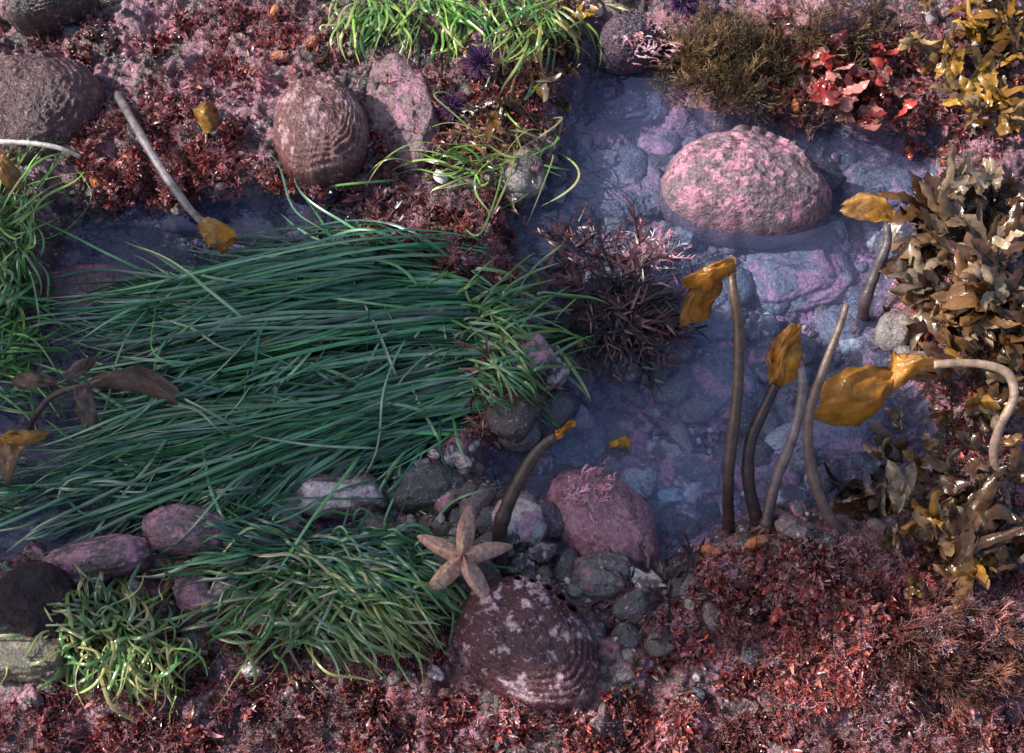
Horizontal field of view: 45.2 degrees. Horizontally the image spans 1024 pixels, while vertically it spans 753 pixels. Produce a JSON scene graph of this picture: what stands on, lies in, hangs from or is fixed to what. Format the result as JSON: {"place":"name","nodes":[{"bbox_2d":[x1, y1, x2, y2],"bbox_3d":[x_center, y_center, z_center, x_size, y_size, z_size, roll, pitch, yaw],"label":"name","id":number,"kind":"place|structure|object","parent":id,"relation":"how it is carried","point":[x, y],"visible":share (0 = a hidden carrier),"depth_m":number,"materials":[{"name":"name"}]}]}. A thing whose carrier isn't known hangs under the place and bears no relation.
{"place":"outdoors","nodes":[
{"label":"outdoors","id":0,"kind":"place"},
{"bbox_2d":[0,0,1023,752],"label":"tidepool ground","id":1,"kind":"structure","parent":0,"point":[244,214],"depth_m":2.53,"materials":[{"name":"stone"}]},
{"bbox_2d":[0,138,49,385],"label":"surfgrass","id":2,"kind":"object","parent":1,"relation":"on","point":[16,269],"visible":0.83,"depth_m":2.41,"materials":[{"name":"green plant"}]},
{"bbox_2d":[0,495,71,554],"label":"cobble","id":3,"kind":"object","parent":1,"relation":"on","point":[8,538],"visible":0.45,"depth_m":2.28,"materials":[{"name":"stone"}]},
{"bbox_2d":[0,633,73,683],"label":"cobble","id":4,"kind":"object","parent":1,"relation":"on","point":[13,651],"visible":0.76,"depth_m":2.06,"materials":[{"name":"stone"}]},
{"bbox_2d":[0,562,81,637],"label":"sponge rock","id":5,"kind":"object","parent":1,"relation":"on","point":[22,611],"visible":0.64,"depth_m":2.09,"materials":[{"name":"black stone"}]},
{"bbox_2d":[0,239,82,429],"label":"surfgrass","id":6,"kind":"object","parent":1,"relation":"on","point":[5,358],"visible":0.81,"depth_m":2.37,"materials":[{"name":"green plant"}]},
{"bbox_2d":[5,0,100,34],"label":"red abalone","id":7,"kind":"object","parent":1,"relation":"on","point":[32,17],"visible":1,"depth_m":2.68,"materials":[{"name":"stone"}]},
{"bbox_2d":[0,47,106,164],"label":"red abalone","id":8,"kind":"object","parent":1,"relation":"on","point":[46,96],"visible":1,"depth_m":2.52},
{"bbox_2d":[0,139,115,249],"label":"surfgrass","id":9,"kind":"object","parent":1,"relation":"on","point":[25,216],"visible":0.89,"depth_m":2.45,"materials":[{"name":"green plant"}]},
{"bbox_2d":[0,139,80,194],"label":"kelp","id":10,"kind":"object","parent":9,"relation":"on","point":[10,176],"visible":0.98,"depth_m":2.45},
{"bbox_2d":[0,454,156,543],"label":"surfgrass","id":11,"kind":"object","parent":1,"relation":"on","point":[30,493],"visible":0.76,"depth_m":2.25,"materials":[{"name":"green plant"}]},
{"bbox_2d":[0,429,48,484],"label":"kelp","id":12,"kind":"object","parent":11,"relation":"on","point":[14,443],"visible":1,"depth_m":2.23},
{"bbox_2d":[39,263,141,321],"bbox_3d":[-0.874,-0.168,2.516,0.233,0.104,0.120,0,65,0],"label":"cobble","id":13,"kind":"object","parent":1,"relation":"on","point":[86,277],"visible":0.51,"depth_m":2.48,"materials":[{"name":"stone"}]},
{"bbox_2d":[10,355,179,430],"bbox_3d":[-0.792,0.050,2.339,0.353,0.216,0.143,0,65,0],"label":"palm kelp","id":14,"kind":"object","parent":1,"relation":"on","point":[145,381],"visible":0.99,"depth_m":2.27},
{"bbox_2d":[40,533,154,581],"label":"cobble","id":15,"kind":"object","parent":1,"relation":"on","point":[112,555],"visible":0.76,"depth_m":2.16,"materials":[{"name":"stone"}]},
{"bbox_2d":[0,553,229,676],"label":"surfgrass","id":16,"kind":"object","parent":1,"relation":"on","point":[84,618],"visible":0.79,"depth_m":2.10,"materials":[{"name":"green plant"}]},
{"bbox_2d":[1,602,256,731],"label":"surfgrass","id":17,"kind":"object","parent":1,"relation":"on","point":[139,669],"visible":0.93,"depth_m":2.05,"materials":[{"name":"green plant"}]},
{"bbox_2d":[133,178,142,192],"bbox_3d":[-0.771,-0.395,2.533,0.020,0.024,0.034,0,65,0],"label":"orange sponge","id":18,"kind":"object","parent":1,"relation":"on","point":[137,188],"visible":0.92,"depth_m":2.52},
{"bbox_2d":[111,90,238,254],"bbox_3d":[-0.702,-0.437,2.468,0.062,0.156,0.533,-32,69,-14],"label":"kelp","id":19,"kind":"object","parent":1,"relation":"on","point":[212,231],"visible":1,"depth_m":2.36},
{"bbox_2d":[141,503,235,555],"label":"cobble","id":20,"kind":"object","parent":1,"relation":"on","point":[158,531],"visible":0.78,"depth_m":2.18,"materials":[{"name":"stone"}]},
{"bbox_2d":[96,482,335,611],"bbox_3d":[-0.552,0.297,2.190,0.491,0.112,0.245,23,67,10],"label":"surfgrass","id":21,"kind":"object","parent":1,"relation":"on","point":[235,547],"visible":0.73,"depth_m":2.16,"materials":[{"name":"green plant"}]},
{"bbox_2d":[146,566,349,654],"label":"surfgrass","id":22,"kind":"object","parent":1,"relation":"on","point":[217,622],"visible":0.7,"depth_m":2.09,"materials":[{"name":"green plant"}]},
{"bbox_2d":[0,439,507,552],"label":"surfgrass","id":23,"kind":"object","parent":1,"relation":"on","point":[89,474],"visible":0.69,"depth_m":2.23,"materials":[{"name":"green plant"}]},
{"bbox_2d":[270,4,280,18],"bbox_3d":[-0.525,-0.810,2.729,0.020,0.026,0.033,23,67,10],"label":"orange sponge","id":24,"kind":"object","parent":1,"relation":"on","point":[275,10],"visible":1,"depth_m":2.72},
{"bbox_2d":[269,50,288,62],"bbox_3d":[-0.503,-0.693,2.659,0.043,0.026,0.023,0,65,0],"label":"orange sponge","id":25,"kind":"object","parent":1,"relation":"on","point":[280,56],"visible":1,"depth_m":2.65},
{"bbox_2d":[171,525,419,709],"bbox_3d":[-0.376,0.360,2.140,0.421,0.131,0.300,-22,67,-10],"label":"surfgrass","id":26,"kind":"object","parent":1,"relation":"on","point":[271,591],"visible":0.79,"depth_m":2.11,"materials":[{"name":"green plant"}]},
{"bbox_2d":[2,155,607,582],"bbox_3d":[-0.415,-0.035,2.328,1.217,0.164,0.893,0,65,0],"label":"surfgrass","id":27,"kind":"object","parent":1,"relation":"on","point":[258,377],"visible":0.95,"depth_m":2.34,"materials":[{"name":"green plant"}]},
{"bbox_2d":[453,280,563,453],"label":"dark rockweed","id":28,"kind":"object","parent":27,"relation":"on","point":[475,375],"visible":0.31,"depth_m":2.29,"materials":[{"name":"plant"}]},
{"bbox_2d":[303,35,319,49],"bbox_3d":[-0.436,-0.725,2.670,0.040,0.025,0.022,-36,70,-15],"label":"orange sponge","id":29,"kind":"object","parent":1,"relation":"on","point":[314,39],"visible":0.98,"depth_m":2.66},
{"bbox_2d":[273,68,369,187],"bbox_3d":[-0.393,-0.523,2.518,0.196,0.111,0.255,0,65,0],"label":"red abalone","id":30,"kind":"object","parent":1,"relation":"on","point":[321,133],"visible":1,"depth_m":2.48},
{"bbox_2d":[290,470,389,520],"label":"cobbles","id":31,"kind":"object","parent":1,"relation":"on","point":[314,486],"visible":0.69,"depth_m":2.25,"materials":[{"name":"stone"}]},
{"bbox_2d":[251,539,463,687],"bbox_3d":[-0.248,0.399,2.118,0.434,0.151,0.298,0,65,0],"label":"surfgrass","id":32,"kind":"object","parent":1,"relation":"on","point":[381,617],"visible":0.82,"depth_m":2.08,"materials":[{"name":"green plant"}]},
{"bbox_2d":[317,0,409,64],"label":"surfgrass","id":33,"kind":"object","parent":1,"relation":"on","point":[371,8],"visible":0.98,"depth_m":2.66,"materials":[{"name":"green plant"}]},
{"bbox_2d":[307,140,428,268],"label":"dark rockweed","id":34,"kind":"object","parent":1,"relation":"on","point":[386,190],"visible":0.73,"depth_m":2.52,"materials":[{"name":"red plant"}]},
{"bbox_2d":[271,507,528,648],"bbox_3d":[-0.213,0.343,2.148,0.472,0.152,0.260,33,69,14],"label":"surfgrass","id":35,"kind":"object","parent":1,"relation":"on","point":[355,542],"visible":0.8,"depth_m":2.14,"materials":[{"name":"green plant"}]},
{"bbox_2d":[361,52,440,174],"bbox_3d":[-0.239,-0.554,2.621,0.179,0.107,0.297,0,65,0],"label":"coralline boulder","id":36,"kind":"object","parent":1,"relation":"on","point":[403,93],"visible":0.85,"depth_m":2.58,"materials":[{"name":"pink stone"}]},
{"bbox_2d":[325,122,517,193],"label":"surfgrass","id":37,"kind":"object","parent":1,"relation":"on","point":[429,159],"visible":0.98,"depth_m":2.51,"materials":[{"name":"green plant"}]},
{"bbox_2d":[388,463,473,514],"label":"cobble","id":38,"kind":"object","parent":1,"relation":"on","point":[428,485],"visible":0.81,"depth_m":2.24,"materials":[{"name":"stone"}]},
{"bbox_2d":[352,0,526,72],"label":"surfgrass","id":39,"kind":"object","parent":1,"relation":"on","point":[455,16],"visible":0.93,"depth_m":2.64,"materials":[{"name":"green plant"}]},
{"bbox_2d":[436,89,467,123],"bbox_3d":[-0.125,-0.574,2.591,0.078,0.055,0.080,0,65,0],"label":"purple sea urchin","id":40,"kind":"object","parent":1,"relation":"on","point":[452,104],"visible":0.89,"depth_m":2.59,"materials":[{"name":"purple"}]},
{"bbox_2d":[433,543,501,598],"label":"cobble","id":41,"kind":"object","parent":1,"relation":"on","point":[490,573],"visible":0.16,"depth_m":2.15,"materials":[{"name":"stone"}]},
{"bbox_2d":[433,83,579,236],"bbox_3d":[0.001,-0.443,2.535,0.277,0.131,0.380,-9,65,-4],"label":"surfgrass","id":42,"kind":"object","parent":1,"relation":"on","point":[514,160],"visible":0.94,"depth_m":2.52,"materials":[{"name":"green plant"}]},
{"bbox_2d":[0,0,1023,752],"bbox_3d":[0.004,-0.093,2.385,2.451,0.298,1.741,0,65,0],"label":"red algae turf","id":43,"kind":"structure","parent":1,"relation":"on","point":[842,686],"depth_m":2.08,"materials":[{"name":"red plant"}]},
{"bbox_2d":[89,175,102,189],"bbox_3d":[-0.852,-0.397,2.517,0.020,0.026,0.033,-29,68,-13],"label":"orange sponge","id":44,"kind":"object","parent":43,"relation":"on","point":[95,181],"visible":1,"depth_m":2.51},
{"bbox_2d":[193,101,219,143],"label":"kelp","id":45,"kind":"object","parent":43,"relation":"on","point":[206,115],"visible":1,"depth_m":2.50},
{"bbox_2d":[458,39,500,79],"bbox_3d":[-0.065,-0.668,2.592,0.099,0.081,0.098,0,65,0],"label":"purple sea urchin","id":46,"kind":"object","parent":43,"relation":"on","point":[478,58],"visible":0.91,"depth_m":2.58,"materials":[{"name":"purple"}]},
{"bbox_2d":[86,115,979,671],"bbox_3d":[0.067,-0.035,2.308,1.871,0.235,1.185,0,65,0],"label":"red seaweed","id":47,"kind":"object","parent":43,"relation":"on","point":[780,611],"visible":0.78,"depth_m":2.06,"materials":[{"name":"red plant"}]},
{"bbox_2d":[0,0,1023,752],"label":"cobbles","id":48,"kind":"object","parent":1,"relation":"on","point":[520,438],"visible":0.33,"depth_m":2.36,"materials":[{"name":"stone"}]},
{"bbox_2d":[417,504,512,598],"bbox_3d":[-0.083,0.295,2.113,0.169,0.072,0.183,0,65,0],"label":"sea star","id":49,"kind":"object","parent":48,"relation":"on","point":[463,555],"visible":1,"depth_m":2.09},
{"bbox_2d":[437,71,566,214],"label":"brown rockweed","id":50,"kind":"object","parent":48,"relation":"on","point":[483,150],"visible":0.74,"depth_m":2.56,"materials":[{"name":"plant"}]},
{"bbox_2d":[0,0,1023,752],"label":"coralline algae","id":51,"kind":"object","parent":48,"relation":"on","point":[676,618],"visible":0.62,"depth_m":2.08,"materials":[{"name":"plant"}]},
{"bbox_2d":[492,419,576,576],"bbox_3d":[0.023,0.213,2.149,0.071,0.219,0.274,23,67,10],"label":"kelp","id":52,"kind":"object","parent":48,"relation":"on","point":[523,473],"visible":0.92,"depth_m":2.11},
{"bbox_2d":[64,0,973,703],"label":"shell fragments","id":53,"kind":"object","parent":1,"relation":"on","point":[444,180],"visible":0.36,"depth_m":2.42,"materials":[{"name":"white"}]},
{"bbox_2d":[418,0,627,104],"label":"surfgrass","id":54,"kind":"object","parent":1,"relation":"on","point":[533,8],"visible":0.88,"depth_m":2.63,"materials":[{"name":"green plant"}]},
{"bbox_2d":[451,575,598,712],"bbox_3d":[0.029,0.450,2.099,0.278,0.128,0.207,38,70,16],"label":"red abalone","id":55,"kind":"object","parent":1,"relation":"on","point":[530,642],"visible":0.99,"depth_m":2.06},
{"bbox_2d":[459,0,601,142],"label":"golden rockweed","id":56,"kind":"object","parent":1,"relation":"on","point":[511,105],"visible":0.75,"depth_m":2.60,"materials":[{"name":"plant"}]},
{"bbox_2d":[525,209,569,261],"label":"submerged boulder","id":57,"kind":"object","parent":1,"relation":"on","point":[536,243],"visible":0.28,"depth_m":2.59,"materials":[{"name":"stone"}]},
{"bbox_2d":[537,498,564,541],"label":"cobble","id":58,"kind":"object","parent":1,"relation":"on","point":[551,511],"visible":0.3,"depth_m":2.24,"materials":[{"name":"stone"}]},
{"bbox_2d":[514,199,636,302],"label":"dark rockweed","id":59,"kind":"object","parent":1,"relation":"on","point":[566,235],"visible":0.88,"depth_m":2.51,"materials":[{"name":"brown plant"}]},
{"bbox_2d":[550,407,607,468],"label":"submerged boulder","id":60,"kind":"object","parent":1,"relation":"on","point":[589,445],"visible":0.39,"depth_m":2.38,"materials":[{"name":"stone"}]},
{"bbox_2d":[544,468,660,567],"bbox_3d":[0.167,0.276,2.287,0.258,0.154,0.169,41,71,17],"label":"pink boulder","id":61,"kind":"object","parent":1,"relation":"on","point":[626,525],"visible":0.73,"depth_m":2.23,"materials":[{"name":"stone"}]},
{"bbox_2d":[548,455,619,523],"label":"coralline bush","id":62,"kind":"object","parent":61,"relation":"on","point":[604,488],"visible":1,"depth_m":2.24,"materials":[{"name":"pink plant"}]},
{"bbox_2d":[569,551,637,603],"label":"cobble","id":63,"kind":"object","parent":1,"relation":"on","point":[594,577],"visible":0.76,"depth_m":2.15,"materials":[{"name":"stone"}]},
{"bbox_2d":[565,149,664,223],"bbox_3d":[0.218,-0.405,2.685,0.272,0.102,0.191,0,65,0],"label":"submerged boulder","id":64,"kind":"object","parent":1,"relation":"on","point":[602,184],"visible":0.62,"depth_m":2.64,"materials":[{"name":"stone"}]},
{"bbox_2d":[529,193,709,393],"bbox_3d":[0.214,-0.147,2.435,0.360,0.056,0.410,-35,70,-15],"label":"dark rockweed","id":65,"kind":"object","parent":1,"relation":"on","point":[640,295],"visible":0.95,"depth_m":2.43,"materials":[{"name":"brown plant"}]},
{"bbox_2d":[582,65,670,131],"bbox_3d":[0.257,-0.616,2.788,0.208,0.117,0.206,0,65,0],"label":"submerged boulder","id":66,"kind":"object","parent":1,"relation":"on","point":[624,103],"visible":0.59,"depth_m":2.73,"materials":[{"name":"stone"}]},
{"bbox_2d":[597,439,661,478],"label":"submerged boulder","id":67,"kind":"object","parent":1,"relation":"on","point":[639,456],"visible":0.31,"depth_m":2.37,"materials":[{"name":"stone"}]},
{"bbox_2d":[604,436,632,451],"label":"kelp","id":68,"kind":"object","parent":67,"relation":"on","point":[621,442],"visible":1,"depth_m":2.33},
{"bbox_2d":[596,10,663,74],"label":"boulder","id":69,"kind":"object","parent":1,"relation":"on","point":[613,53],"visible":0.98,"depth_m":2.66,"materials":[{"name":"grey stone"}]},
{"bbox_2d":[614,11,682,64],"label":"coralline bush","id":70,"kind":"object","parent":69,"relation":"on","point":[640,35],"visible":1,"depth_m":2.62,"materials":[{"name":"pink plant"}]},
{"bbox_2d":[275,0,1023,739],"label":"brown branching algae","id":71,"kind":"object","parent":1,"relation":"on","point":[719,36],"visible":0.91,"depth_m":2.59,"materials":[{"name":"brown plant"}]},
{"bbox_2d":[581,522,723,654],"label":"dark rockweed","id":72,"kind":"object","parent":1,"relation":"on","point":[678,568],"visible":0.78,"depth_m":2.12,"materials":[{"name":"brown plant"}]},
{"bbox_2d":[614,218,694,284],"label":"coralline bush","id":73,"kind":"object","parent":1,"relation":"on","point":[658,243],"visible":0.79,"depth_m":2.51,"materials":[{"name":"pink plant"}]},
{"bbox_2d":[656,488,686,507],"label":"blue stone","id":74,"kind":"object","parent":1,"relation":"on","point":[674,497],"visible":0.8,"depth_m":2.33,"materials":[{"name":"blue stone"}]},
{"bbox_2d":[664,0,701,16],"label":"purple sea urchin","id":75,"kind":"object","parent":1,"relation":"on","point":[684,5],"visible":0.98,"depth_m":2.68,"materials":[{"name":"purple"}]},
{"bbox_2d":[671,226,696,253],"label":"cobble","id":76,"kind":"object","parent":1,"relation":"on","point":[686,236],"visible":0.62,"depth_m":2.58,"materials":[{"name":"stone"}]},
{"bbox_2d":[654,453,723,496],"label":"submerged boulder","id":77,"kind":"object","parent":1,"relation":"on","point":[706,470],"visible":0.53,"depth_m":2.36,"materials":[{"name":"stone"}]},
{"bbox_2d":[700,544,723,556],"bbox_3d":[0.354,0.308,2.168,0.042,0.026,0.023,20,67,9],"label":"orange sponge","id":78,"kind":"object","parent":1,"relation":"on","point":[709,548],"visible":0.9,"depth_m":2.16},
{"bbox_2d":[680,256,744,538],"bbox_3d":[0.356,0.047,2.146,0.098,0.355,0.412,-7,65,-3],"label":"kelp","id":79,"kind":"object","parent":1,"relation":"on","point":[704,285],"visible":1,"depth_m":2.10},
{"bbox_2d":[677,296,748,345],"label":"submerged boulder","id":80,"kind":"object","parent":1,"relation":"on","point":[719,322],"visible":0.29,"depth_m":2.50,"materials":[{"name":"stone"}]},
{"bbox_2d":[688,341,766,422],"bbox_3d":[0.419,0.015,2.483,0.148,0.097,0.194,-25,68,-11],"label":"submerged boulder","id":81,"kind":"object","parent":1,"relation":"on","point":[710,376],"visible":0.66,"depth_m":2.44,"materials":[{"name":"stone"}]},
{"bbox_2d":[658,125,832,248],"bbox_3d":[0.494,-0.410,2.559,0.363,0.157,0.240,0,65,0],"label":"boulder","id":82,"kind":"object","parent":1,"relation":"on","point":[748,186],"visible":1,"depth_m":2.51,"materials":[{"name":"pink stone"}]},
{"bbox_2d":[744,535,768,550],"bbox_3d":[0.426,0.290,2.142,0.043,0.027,0.025,-24,67,-11],"label":"orange sponge","id":83,"kind":"object","parent":1,"relation":"on","point":[752,541],"visible":0.9,"depth_m":2.13},
{"bbox_2d":[734,452,781,491],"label":"submerged boulder","id":84,"kind":"object","parent":1,"relation":"on","point":[764,472],"visible":0.3,"depth_m":2.36,"materials":[{"name":"stone"}]},
{"bbox_2d":[741,323,802,532],"bbox_3d":[0.442,0.097,2.139,0.076,0.263,0.312,6,65,3],"label":"kelp","id":85,"kind":"object","parent":1,"relation":"on","point":[783,341],"visible":0.98,"depth_m":2.10},
{"bbox_2d":[749,336,807,534],"bbox_3d":[0.467,0.112,2.135,0.074,0.230,0.307,4,65,2],"label":"kelp","id":86,"kind":"object","parent":1,"relation":"on","point":[794,366],"visible":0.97,"depth_m":2.12},
{"bbox_2d":[791,99,800,113],"bbox_3d":[0.602,-0.573,2.603,0.018,0.024,0.031,0,65,0],"label":"orange sponge","id":87,"kind":"object","parent":1,"relation":"on","point":[795,105],"visible":0.99,"depth_m":2.59},
{"bbox_2d":[741,240,857,311],"bbox_3d":[0.608,-0.203,2.609,0.246,0.118,0.176,-15,66,-7],"label":"submerged boulder","id":88,"kind":"object","parent":1,"relation":"on","point":[811,288],"visible":0.69,"depth_m":2.56,"materials":[{"name":"stone"}]},
{"bbox_2d":[803,303,848,534],"bbox_3d":[0.548,0.111,2.104,0.098,0.286,0.379,-8,65,-4],"label":"kelp","id":89,"kind":"object","parent":1,"relation":"on","point":[824,506],"visible":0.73,"depth_m":2.09},
{"bbox_2d":[792,0,876,42],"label":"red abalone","id":90,"kind":"object","parent":1,"relation":"on","point":[853,16],"visible":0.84,"depth_m":2.62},
{"bbox_2d":[756,30,917,130],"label":"red seaweed","id":91,"kind":"object","parent":1,"relation":"on","point":[850,89],"visible":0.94,"depth_m":2.58,"materials":[{"name":"red plant"}]},
{"bbox_2d":[815,305,864,352],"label":"submerged boulder","id":92,"kind":"object","parent":1,"relation":"on","point":[828,319],"visible":0.42,"depth_m":2.50,"materials":[{"name":"stone"}]},
{"bbox_2d":[803,400,878,461],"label":"submerged boulder","id":93,"kind":"object","parent":1,"relation":"on","point":[830,442],"visible":0.26,"depth_m":2.40,"materials":[{"name":"stone"}]},
{"bbox_2d":[840,192,894,337],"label":"kelp","id":94,"kind":"object","parent":1,"relation":"on","point":[865,206],"visible":1,"depth_m":2.37},
{"bbox_2d":[840,162,913,206],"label":"submerged boulder","id":95,"kind":"object","parent":1,"relation":"on","point":[864,177],"visible":0.54,"depth_m":2.66,"materials":[{"name":"stone"}]},
{"bbox_2d":[814,350,1018,508],"bbox_3d":[0.759,0.096,2.184,0.439,0.254,0.234,29,68,13],"label":"kelp","id":96,"kind":"object","parent":1,"relation":"on","point":[855,396],"visible":0.89,"depth_m":2.12},
{"bbox_2d":[824,342,1023,610],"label":"brown rockweed","id":97,"kind":"object","parent":1,"relation":"on","point":[956,529],"visible":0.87,"depth_m":2.18,"materials":[{"name":"brown plant"}]},
{"bbox_2d":[877,146,1023,401],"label":"brown rockweed","id":98,"kind":"object","parent":1,"relation":"on","point":[986,285],"visible":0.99,"depth_m":2.34,"materials":[{"name":"brown plant"}]},
{"bbox_2d":[897,0,1023,135],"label":"golden rockweed","id":99,"kind":"object","parent":1,"relation":"on","point":[1005,32],"visible":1,"depth_m":2.57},
{"bbox_2d":[906,541,1023,597],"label":"brown rockweed","id":100,"kind":"object","parent":1,"relation":"on","point":[916,585],"visible":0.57,"depth_m":2.04,"materials":[{"name":"brown plant"}]}
]}

